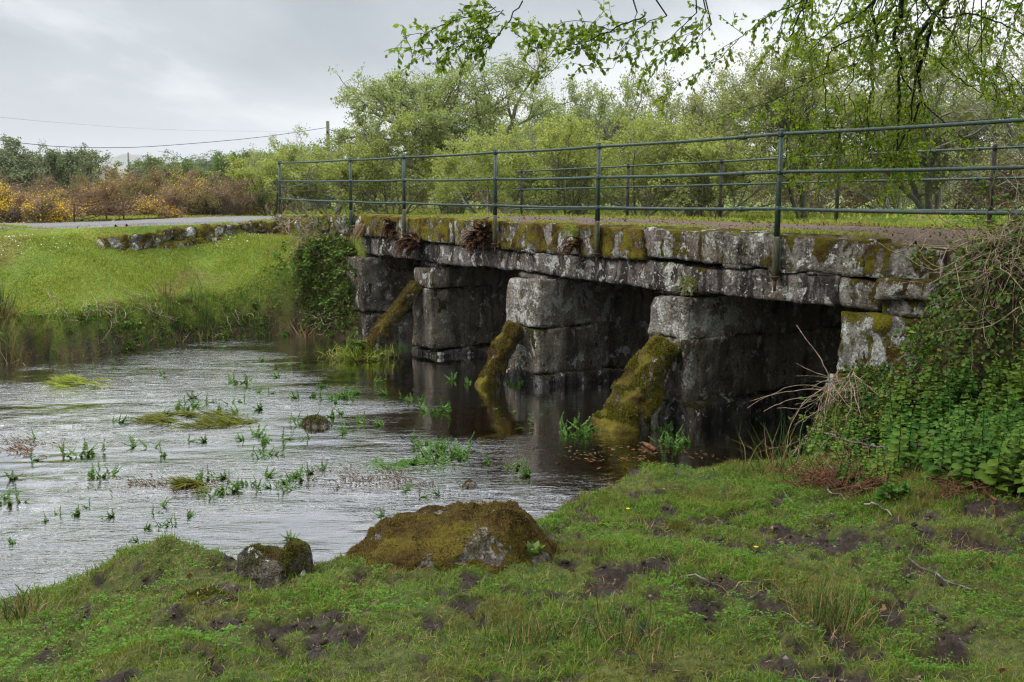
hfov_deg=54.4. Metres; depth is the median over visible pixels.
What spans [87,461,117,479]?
water plant
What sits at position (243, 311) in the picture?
dead bramble stems
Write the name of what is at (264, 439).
water plant
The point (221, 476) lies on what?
water plant
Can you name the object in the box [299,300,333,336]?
bramble bush
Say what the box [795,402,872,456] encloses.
rush tuft
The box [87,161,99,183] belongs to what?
distant tree
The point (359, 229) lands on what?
grass tuft
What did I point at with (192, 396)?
water plant
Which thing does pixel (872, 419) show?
ivy
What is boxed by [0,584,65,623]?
rush tuft
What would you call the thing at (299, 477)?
water plant
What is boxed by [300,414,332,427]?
stone
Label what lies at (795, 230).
verge grass
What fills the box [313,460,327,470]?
water plant
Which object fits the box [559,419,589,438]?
water plant
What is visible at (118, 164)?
distant tree
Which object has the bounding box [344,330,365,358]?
fern
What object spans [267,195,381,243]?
dead bramble stems
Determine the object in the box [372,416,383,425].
water plant
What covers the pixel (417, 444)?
water plant
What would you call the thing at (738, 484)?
grass
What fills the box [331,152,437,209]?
scrub thicket
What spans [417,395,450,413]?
water plant
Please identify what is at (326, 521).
water
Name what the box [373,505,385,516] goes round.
water plant
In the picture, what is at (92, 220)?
stone
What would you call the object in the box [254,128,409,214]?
sallow bush
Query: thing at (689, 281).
grass tuft
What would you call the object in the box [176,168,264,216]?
gorse bush
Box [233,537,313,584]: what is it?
boulder
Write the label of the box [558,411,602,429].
water plant
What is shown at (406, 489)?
water plant
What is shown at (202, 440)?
water plant
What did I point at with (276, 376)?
water plant
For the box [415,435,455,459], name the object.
water plant
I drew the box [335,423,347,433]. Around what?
water plant
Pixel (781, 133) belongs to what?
iron railing
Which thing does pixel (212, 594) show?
boulder
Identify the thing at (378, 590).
clover
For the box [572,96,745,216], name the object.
sallow bush
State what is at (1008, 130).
hazel tree
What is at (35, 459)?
water plant
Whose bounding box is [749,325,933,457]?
dead bramble stems
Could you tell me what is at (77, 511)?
water plant
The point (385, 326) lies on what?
leaning stone
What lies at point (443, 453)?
water plant
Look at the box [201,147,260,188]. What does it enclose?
distant tree
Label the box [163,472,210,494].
weed mat
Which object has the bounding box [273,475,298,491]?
water plant
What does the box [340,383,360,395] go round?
water plant
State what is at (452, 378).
water plant
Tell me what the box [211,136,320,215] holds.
sallow bush
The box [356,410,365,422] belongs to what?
water plant
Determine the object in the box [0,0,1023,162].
sky
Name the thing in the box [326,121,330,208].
utility pole
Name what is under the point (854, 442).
dead branch
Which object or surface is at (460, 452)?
water plant
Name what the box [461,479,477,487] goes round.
stone
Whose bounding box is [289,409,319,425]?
water plant
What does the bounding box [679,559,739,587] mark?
dead branch
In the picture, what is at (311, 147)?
distant tree
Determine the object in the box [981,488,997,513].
dead branch
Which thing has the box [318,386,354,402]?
water plant
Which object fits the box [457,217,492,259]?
dead fern
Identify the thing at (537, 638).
rush tuft
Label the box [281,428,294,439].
water plant
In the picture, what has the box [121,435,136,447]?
water plant
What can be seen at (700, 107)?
willow tree
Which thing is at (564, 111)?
scrub tree
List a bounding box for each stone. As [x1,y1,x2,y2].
[84,215,97,221]
[111,215,123,220]
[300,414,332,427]
[352,280,422,359]
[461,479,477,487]
[474,320,523,387]
[587,334,677,432]
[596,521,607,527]
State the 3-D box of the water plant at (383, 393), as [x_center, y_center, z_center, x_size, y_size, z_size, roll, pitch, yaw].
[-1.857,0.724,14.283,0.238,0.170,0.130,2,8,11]
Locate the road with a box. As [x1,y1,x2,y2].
[0,216,1003,245]
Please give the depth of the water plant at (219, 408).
12.98 m
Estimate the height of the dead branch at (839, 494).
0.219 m
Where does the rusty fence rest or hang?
on the road
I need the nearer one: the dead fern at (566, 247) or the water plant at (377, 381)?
the dead fern at (566, 247)
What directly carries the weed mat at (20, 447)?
on the water
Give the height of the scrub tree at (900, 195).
6.527 m
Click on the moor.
(122, 169)
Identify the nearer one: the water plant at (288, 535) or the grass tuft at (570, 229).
the water plant at (288, 535)
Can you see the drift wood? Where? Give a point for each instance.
(650, 446)
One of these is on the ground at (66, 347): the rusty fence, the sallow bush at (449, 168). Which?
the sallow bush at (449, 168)
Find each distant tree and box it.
[0,134,86,191]
[0,148,44,189]
[20,139,92,188]
[20,143,121,192]
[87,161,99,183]
[93,160,121,182]
[117,149,220,189]
[123,158,165,182]
[189,154,214,169]
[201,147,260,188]
[201,153,214,165]
[202,149,253,167]
[250,149,312,167]
[255,137,351,164]
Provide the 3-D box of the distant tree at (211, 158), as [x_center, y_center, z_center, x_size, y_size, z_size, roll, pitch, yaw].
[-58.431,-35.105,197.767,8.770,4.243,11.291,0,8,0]
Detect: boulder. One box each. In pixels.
[175,578,237,608]
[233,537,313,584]
[344,500,562,573]
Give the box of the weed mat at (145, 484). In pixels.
[75,472,259,498]
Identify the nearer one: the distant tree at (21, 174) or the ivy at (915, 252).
the ivy at (915, 252)
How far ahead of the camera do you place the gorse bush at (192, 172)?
31.89 m
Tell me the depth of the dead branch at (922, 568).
4.58 m
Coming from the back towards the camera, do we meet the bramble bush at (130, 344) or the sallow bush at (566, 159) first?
the sallow bush at (566, 159)
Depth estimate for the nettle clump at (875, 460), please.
6.60 m
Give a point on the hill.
(122, 158)
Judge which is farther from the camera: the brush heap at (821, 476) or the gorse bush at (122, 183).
the gorse bush at (122, 183)
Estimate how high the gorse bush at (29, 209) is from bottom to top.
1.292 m
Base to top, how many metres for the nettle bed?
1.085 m
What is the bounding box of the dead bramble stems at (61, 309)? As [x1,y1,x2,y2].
[39,290,90,320]
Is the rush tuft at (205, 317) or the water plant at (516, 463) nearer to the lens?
the water plant at (516, 463)
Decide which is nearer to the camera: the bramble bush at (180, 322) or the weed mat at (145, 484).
the weed mat at (145, 484)
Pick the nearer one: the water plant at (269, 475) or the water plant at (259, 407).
the water plant at (269, 475)
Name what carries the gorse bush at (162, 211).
on the ground at (66, 347)
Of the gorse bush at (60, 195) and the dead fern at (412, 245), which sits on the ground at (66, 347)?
the gorse bush at (60, 195)
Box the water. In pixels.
[0,334,824,597]
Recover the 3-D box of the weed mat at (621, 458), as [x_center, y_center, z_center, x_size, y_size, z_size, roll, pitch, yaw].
[1.243,1.240,11.010,2.212,0.033,1.236,0,8,0]
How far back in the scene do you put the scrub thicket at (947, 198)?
38.28 m
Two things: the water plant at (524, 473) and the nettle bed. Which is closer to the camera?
the nettle bed
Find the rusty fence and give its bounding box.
[71,201,124,221]
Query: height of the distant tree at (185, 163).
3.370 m
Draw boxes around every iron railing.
[278,118,1023,290]
[515,144,1023,229]
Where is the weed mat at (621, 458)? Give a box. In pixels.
[533,442,724,468]
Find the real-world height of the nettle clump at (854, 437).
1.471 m
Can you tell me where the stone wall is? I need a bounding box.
[96,214,349,250]
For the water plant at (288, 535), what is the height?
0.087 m
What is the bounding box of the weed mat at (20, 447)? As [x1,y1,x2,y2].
[0,433,74,456]
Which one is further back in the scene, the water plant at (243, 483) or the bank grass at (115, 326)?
the bank grass at (115, 326)
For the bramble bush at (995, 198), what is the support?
on the ground at (66, 347)
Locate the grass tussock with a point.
(71, 378)
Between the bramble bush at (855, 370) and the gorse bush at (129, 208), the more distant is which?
the gorse bush at (129, 208)
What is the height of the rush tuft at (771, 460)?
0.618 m
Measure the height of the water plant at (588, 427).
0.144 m
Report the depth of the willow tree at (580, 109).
31.34 m
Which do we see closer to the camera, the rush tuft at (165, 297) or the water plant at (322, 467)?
the water plant at (322, 467)
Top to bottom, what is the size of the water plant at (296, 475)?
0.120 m
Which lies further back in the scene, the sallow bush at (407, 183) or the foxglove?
the sallow bush at (407, 183)
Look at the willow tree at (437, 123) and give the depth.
29.82 m
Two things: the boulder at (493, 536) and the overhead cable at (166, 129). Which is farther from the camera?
the overhead cable at (166, 129)
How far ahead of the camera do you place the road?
15.79 m
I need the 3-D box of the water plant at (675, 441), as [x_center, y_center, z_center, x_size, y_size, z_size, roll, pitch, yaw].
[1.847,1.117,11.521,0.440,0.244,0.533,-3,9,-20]
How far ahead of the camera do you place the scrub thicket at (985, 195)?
36.56 m
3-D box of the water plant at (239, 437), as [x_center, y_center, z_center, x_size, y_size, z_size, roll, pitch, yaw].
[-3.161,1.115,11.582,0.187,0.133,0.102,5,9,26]
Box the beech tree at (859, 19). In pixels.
[385,0,1023,216]
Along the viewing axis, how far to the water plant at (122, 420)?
12.41 m
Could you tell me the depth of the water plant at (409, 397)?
13.86 m
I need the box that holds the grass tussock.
[39,367,116,389]
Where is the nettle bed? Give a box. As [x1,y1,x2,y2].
[859,349,1023,496]
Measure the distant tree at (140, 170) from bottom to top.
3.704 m
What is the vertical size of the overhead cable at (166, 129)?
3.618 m
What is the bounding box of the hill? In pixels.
[43,154,175,167]
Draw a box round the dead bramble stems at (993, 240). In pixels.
[857,123,1023,378]
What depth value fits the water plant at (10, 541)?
8.08 m
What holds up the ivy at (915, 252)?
attached to the stone bridge
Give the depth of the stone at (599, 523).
5.88 m
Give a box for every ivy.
[288,212,362,335]
[791,229,1023,455]
[899,247,950,356]
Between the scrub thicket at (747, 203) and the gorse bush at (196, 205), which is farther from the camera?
the scrub thicket at (747, 203)
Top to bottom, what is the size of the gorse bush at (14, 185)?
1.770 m
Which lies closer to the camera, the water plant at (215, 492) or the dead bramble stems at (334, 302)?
the water plant at (215, 492)
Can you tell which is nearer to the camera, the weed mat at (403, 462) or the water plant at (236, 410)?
the weed mat at (403, 462)
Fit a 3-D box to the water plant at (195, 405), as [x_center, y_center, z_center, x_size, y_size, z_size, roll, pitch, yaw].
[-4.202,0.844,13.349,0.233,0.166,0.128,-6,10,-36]
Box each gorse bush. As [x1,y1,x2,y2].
[0,169,44,212]
[0,179,96,223]
[4,165,69,206]
[4,183,79,208]
[10,170,108,205]
[55,178,122,221]
[61,160,193,220]
[101,183,190,219]
[130,197,200,219]
[143,170,208,197]
[159,178,232,216]
[160,164,250,214]
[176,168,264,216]
[200,171,285,215]
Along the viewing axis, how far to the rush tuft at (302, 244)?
20.23 m
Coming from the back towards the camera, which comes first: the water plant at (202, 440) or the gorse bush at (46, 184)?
the gorse bush at (46, 184)
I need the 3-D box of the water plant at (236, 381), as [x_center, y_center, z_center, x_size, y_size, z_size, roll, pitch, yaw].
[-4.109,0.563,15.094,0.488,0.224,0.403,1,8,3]
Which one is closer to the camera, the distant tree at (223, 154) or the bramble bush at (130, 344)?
the bramble bush at (130, 344)
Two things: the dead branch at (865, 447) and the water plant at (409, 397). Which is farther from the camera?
the water plant at (409, 397)
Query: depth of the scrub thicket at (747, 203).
40.45 m
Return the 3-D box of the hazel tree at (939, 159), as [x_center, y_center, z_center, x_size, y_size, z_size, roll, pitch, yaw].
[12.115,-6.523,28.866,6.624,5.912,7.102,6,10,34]
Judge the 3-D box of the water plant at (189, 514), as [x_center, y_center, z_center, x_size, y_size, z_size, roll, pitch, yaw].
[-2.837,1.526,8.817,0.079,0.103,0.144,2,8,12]
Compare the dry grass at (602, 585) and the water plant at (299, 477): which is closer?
the dry grass at (602, 585)
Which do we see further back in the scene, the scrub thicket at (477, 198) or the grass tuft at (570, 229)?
the scrub thicket at (477, 198)
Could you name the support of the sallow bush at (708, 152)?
on the ground at (66, 347)
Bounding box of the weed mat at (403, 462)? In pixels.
[353,454,451,471]
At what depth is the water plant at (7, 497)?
9.22 m
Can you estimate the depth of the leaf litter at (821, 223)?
14.21 m
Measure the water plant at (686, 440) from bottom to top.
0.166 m
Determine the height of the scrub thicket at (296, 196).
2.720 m
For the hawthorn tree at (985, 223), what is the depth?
18.74 m
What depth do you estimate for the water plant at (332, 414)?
12.77 m
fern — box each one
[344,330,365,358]
[374,217,395,242]
[393,232,422,260]
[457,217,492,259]
[556,236,584,262]
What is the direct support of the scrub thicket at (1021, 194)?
on the ground at (66, 347)
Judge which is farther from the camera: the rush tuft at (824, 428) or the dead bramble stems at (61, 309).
the dead bramble stems at (61, 309)
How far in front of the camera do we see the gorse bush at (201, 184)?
30.68 m
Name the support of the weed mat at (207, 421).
on the water
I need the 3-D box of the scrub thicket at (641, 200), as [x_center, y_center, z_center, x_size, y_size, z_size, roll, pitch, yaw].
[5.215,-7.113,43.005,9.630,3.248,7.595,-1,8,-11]
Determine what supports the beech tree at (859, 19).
on the ground at (66, 347)
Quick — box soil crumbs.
[7,462,1023,681]
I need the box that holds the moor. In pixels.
[71,166,126,171]
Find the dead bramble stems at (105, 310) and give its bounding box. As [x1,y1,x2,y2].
[46,285,135,344]
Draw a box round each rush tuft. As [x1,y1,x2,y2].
[0,275,41,364]
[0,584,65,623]
[152,279,188,342]
[184,277,223,339]
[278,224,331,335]
[472,588,584,666]
[528,582,719,681]
[729,409,858,476]
[743,557,906,646]
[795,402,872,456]
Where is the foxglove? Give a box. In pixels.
[525,540,544,556]
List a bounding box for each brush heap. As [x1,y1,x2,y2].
[751,425,915,501]
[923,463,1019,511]
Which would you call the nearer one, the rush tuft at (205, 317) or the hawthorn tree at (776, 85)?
the rush tuft at (205, 317)
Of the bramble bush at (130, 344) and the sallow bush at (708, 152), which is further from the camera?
the sallow bush at (708, 152)
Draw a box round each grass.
[0,218,274,230]
[0,231,353,323]
[0,255,348,362]
[0,373,1023,681]
[0,441,1023,681]
[16,211,1020,230]
[258,208,1023,222]
[365,213,1009,240]
[536,432,1022,534]
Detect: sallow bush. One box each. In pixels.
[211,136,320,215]
[239,123,348,213]
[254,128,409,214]
[310,116,431,211]
[312,107,472,214]
[422,115,574,214]
[455,109,636,215]
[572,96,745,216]
[618,109,809,218]
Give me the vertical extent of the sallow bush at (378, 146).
3.133 m
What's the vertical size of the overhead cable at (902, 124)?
0.313 m
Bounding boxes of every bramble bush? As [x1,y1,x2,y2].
[57,305,145,348]
[143,296,231,346]
[240,298,291,334]
[262,222,356,327]
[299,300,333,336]
[787,362,901,421]
[853,215,1023,395]
[892,227,1023,409]
[934,173,1023,260]
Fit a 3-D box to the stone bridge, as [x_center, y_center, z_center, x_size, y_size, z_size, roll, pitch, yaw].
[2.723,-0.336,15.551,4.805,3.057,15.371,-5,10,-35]
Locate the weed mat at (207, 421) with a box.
[124,407,260,428]
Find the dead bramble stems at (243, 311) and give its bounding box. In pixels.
[218,282,263,332]
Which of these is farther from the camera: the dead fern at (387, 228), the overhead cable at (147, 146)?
the overhead cable at (147, 146)
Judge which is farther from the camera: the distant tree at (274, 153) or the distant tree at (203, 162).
the distant tree at (203, 162)
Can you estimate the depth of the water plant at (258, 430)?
11.79 m
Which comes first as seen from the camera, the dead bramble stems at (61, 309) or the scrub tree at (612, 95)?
the dead bramble stems at (61, 309)
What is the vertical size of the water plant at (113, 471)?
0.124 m
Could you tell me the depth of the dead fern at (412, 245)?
17.70 m
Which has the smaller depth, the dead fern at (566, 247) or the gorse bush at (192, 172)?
the dead fern at (566, 247)
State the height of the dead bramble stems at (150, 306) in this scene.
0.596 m
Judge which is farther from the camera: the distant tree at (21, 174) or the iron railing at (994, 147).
the distant tree at (21, 174)
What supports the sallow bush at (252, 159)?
on the ground at (66, 347)
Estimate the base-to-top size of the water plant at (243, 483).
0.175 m
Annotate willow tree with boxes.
[311,5,584,214]
[475,57,670,214]
[618,62,784,215]
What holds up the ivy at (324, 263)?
on the ground at (66, 347)
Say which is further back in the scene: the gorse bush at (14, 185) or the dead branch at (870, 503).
the gorse bush at (14, 185)
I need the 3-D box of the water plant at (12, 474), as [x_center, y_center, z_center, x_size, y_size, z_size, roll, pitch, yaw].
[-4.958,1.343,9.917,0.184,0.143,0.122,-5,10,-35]
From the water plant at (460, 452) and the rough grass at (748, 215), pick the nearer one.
the water plant at (460, 452)
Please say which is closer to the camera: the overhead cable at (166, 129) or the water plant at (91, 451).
the water plant at (91, 451)
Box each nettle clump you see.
[807,413,887,467]
[833,445,911,508]
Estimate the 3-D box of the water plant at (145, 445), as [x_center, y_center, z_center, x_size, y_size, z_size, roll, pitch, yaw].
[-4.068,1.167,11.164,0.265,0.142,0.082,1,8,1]
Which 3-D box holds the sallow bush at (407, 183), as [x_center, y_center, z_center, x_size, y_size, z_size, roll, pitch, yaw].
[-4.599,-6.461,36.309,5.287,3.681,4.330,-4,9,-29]
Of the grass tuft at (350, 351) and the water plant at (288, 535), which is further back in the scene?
the grass tuft at (350, 351)
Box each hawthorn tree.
[704,11,894,217]
[952,215,1004,224]
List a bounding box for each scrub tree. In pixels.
[465,84,608,212]
[594,69,756,214]
[806,22,1021,214]
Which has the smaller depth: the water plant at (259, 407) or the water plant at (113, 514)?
the water plant at (113, 514)
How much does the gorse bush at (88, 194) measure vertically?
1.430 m
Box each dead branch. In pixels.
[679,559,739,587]
[782,487,845,525]
[811,425,885,457]
[820,433,932,487]
[824,476,873,502]
[861,416,907,456]
[864,502,891,519]
[906,556,985,597]
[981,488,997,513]
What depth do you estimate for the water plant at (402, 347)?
18.62 m
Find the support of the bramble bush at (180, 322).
on the ground at (66, 347)
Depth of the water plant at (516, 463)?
10.45 m
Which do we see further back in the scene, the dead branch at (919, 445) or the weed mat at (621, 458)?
the weed mat at (621, 458)
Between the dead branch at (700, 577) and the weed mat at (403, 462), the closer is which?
the dead branch at (700, 577)
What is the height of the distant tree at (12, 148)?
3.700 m
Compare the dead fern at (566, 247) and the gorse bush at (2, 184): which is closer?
the dead fern at (566, 247)
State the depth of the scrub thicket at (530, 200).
43.55 m
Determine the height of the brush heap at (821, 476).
0.563 m
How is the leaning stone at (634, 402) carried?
on the ground at (66, 347)
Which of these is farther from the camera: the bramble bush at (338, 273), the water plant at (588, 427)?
the bramble bush at (338, 273)
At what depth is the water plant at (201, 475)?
9.99 m
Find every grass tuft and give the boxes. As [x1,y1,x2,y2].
[305,338,400,361]
[341,223,364,242]
[563,219,578,242]
[676,273,697,297]
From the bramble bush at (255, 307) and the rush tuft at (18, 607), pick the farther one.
the bramble bush at (255, 307)
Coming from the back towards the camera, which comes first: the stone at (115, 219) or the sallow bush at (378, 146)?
the sallow bush at (378, 146)
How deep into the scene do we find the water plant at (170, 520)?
8.57 m
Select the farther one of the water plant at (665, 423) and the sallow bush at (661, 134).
the sallow bush at (661, 134)
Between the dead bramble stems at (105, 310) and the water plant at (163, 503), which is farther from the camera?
the dead bramble stems at (105, 310)
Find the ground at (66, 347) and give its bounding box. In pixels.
[0,163,1023,681]
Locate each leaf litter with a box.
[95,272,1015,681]
[421,213,998,237]
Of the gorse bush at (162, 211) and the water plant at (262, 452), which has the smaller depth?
the water plant at (262, 452)
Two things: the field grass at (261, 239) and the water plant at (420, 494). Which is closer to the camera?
the water plant at (420, 494)
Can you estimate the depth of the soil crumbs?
4.40 m
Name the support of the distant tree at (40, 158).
on the ground at (66, 347)
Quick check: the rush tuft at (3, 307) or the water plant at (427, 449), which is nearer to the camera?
the water plant at (427, 449)
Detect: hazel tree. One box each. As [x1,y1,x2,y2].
[806,14,1023,214]
[921,1,1023,208]
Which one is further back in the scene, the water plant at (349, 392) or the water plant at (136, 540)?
the water plant at (349, 392)
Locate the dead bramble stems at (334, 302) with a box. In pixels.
[296,238,360,334]
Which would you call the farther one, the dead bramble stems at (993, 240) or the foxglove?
the dead bramble stems at (993, 240)
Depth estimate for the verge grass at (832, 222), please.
17.40 m
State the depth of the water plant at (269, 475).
10.07 m
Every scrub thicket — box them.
[224,154,382,211]
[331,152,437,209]
[386,169,566,210]
[462,182,621,210]
[554,178,680,211]
[632,142,836,214]
[731,145,923,214]
[818,139,1023,213]
[905,135,1023,209]
[952,136,1023,209]
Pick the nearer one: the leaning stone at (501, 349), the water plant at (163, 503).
the water plant at (163, 503)
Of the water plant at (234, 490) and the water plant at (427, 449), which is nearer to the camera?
the water plant at (234, 490)
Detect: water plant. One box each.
[0,483,29,504]
[5,470,22,478]
[7,537,15,544]
[30,449,41,460]
[58,438,105,455]
[70,505,79,513]
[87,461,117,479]
[101,509,114,518]
[111,465,123,473]
[118,413,132,423]
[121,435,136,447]
[127,536,138,541]
[138,438,160,447]
[155,514,176,527]
[160,497,171,505]
[172,398,201,410]
[185,391,201,397]
[186,509,195,516]
[192,398,205,406]
[195,435,206,442]
[195,465,220,481]
[203,481,229,497]
[212,403,221,412]
[214,469,226,479]
[224,406,238,412]
[227,471,261,491]
[228,370,253,384]
[232,481,245,492]
[233,433,244,440]
[249,423,267,435]
[251,441,286,458]
[252,400,261,409]
[260,431,271,442]
[264,466,282,477]
[270,371,279,377]
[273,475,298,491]
[279,529,291,538]
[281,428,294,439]
[283,463,317,481]
[285,469,299,477]
[287,391,299,398]
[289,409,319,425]
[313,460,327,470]
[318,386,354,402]
[327,407,334,418]
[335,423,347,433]
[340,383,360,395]
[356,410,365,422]
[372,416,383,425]
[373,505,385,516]
[374,375,385,382]
[374,388,387,394]
[395,343,412,348]
[396,481,410,491]
[399,390,423,401]
[410,429,444,450]
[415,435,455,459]
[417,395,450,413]
[418,487,429,497]
[427,441,472,462]
[436,431,476,456]
[444,372,456,379]
[457,447,467,458]
[503,455,529,469]
[505,376,523,385]
[514,466,530,476]
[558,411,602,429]
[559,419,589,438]
[584,422,597,430]
[648,424,689,448]
[650,418,672,431]
[677,433,690,442]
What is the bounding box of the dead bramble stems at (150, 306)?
[126,290,176,319]
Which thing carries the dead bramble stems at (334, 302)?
on the ground at (66, 347)
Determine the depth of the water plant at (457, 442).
11.12 m
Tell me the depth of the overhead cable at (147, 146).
34.59 m
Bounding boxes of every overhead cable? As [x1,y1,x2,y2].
[0,127,326,147]
[2,117,297,131]
[740,117,1012,132]
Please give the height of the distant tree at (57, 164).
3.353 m
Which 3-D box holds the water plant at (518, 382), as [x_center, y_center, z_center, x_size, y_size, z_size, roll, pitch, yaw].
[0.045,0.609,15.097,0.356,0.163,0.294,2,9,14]
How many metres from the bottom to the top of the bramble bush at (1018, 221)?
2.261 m
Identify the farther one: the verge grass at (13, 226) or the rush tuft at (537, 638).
the verge grass at (13, 226)
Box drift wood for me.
[642,441,656,451]
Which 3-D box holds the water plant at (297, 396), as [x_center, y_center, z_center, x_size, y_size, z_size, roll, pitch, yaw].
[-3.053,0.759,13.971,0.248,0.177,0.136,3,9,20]
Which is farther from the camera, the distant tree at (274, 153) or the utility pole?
the distant tree at (274, 153)
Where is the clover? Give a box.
[0,441,1023,681]
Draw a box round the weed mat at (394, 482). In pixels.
[273,458,498,494]
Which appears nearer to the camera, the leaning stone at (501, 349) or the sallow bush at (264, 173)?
the leaning stone at (501, 349)
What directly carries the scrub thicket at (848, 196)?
on the ground at (66, 347)
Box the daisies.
[0,232,258,254]
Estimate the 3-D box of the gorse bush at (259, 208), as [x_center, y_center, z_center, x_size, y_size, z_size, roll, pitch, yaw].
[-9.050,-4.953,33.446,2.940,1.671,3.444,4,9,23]
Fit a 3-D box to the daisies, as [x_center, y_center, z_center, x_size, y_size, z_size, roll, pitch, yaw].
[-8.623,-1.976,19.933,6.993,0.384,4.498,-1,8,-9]
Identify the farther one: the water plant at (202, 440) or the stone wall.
the stone wall
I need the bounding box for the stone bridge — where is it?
[343,215,996,425]
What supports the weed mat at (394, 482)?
on the water
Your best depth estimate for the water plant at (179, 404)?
13.20 m
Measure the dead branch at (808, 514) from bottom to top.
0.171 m
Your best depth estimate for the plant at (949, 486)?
5.95 m
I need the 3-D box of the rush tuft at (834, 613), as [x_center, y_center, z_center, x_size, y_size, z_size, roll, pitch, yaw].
[1.298,1.092,4.057,0.579,0.336,0.704,-3,9,-20]
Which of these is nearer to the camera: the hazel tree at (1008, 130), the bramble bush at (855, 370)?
the bramble bush at (855, 370)
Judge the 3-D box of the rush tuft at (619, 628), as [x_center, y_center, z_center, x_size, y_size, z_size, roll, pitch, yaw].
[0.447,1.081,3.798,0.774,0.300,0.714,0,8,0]

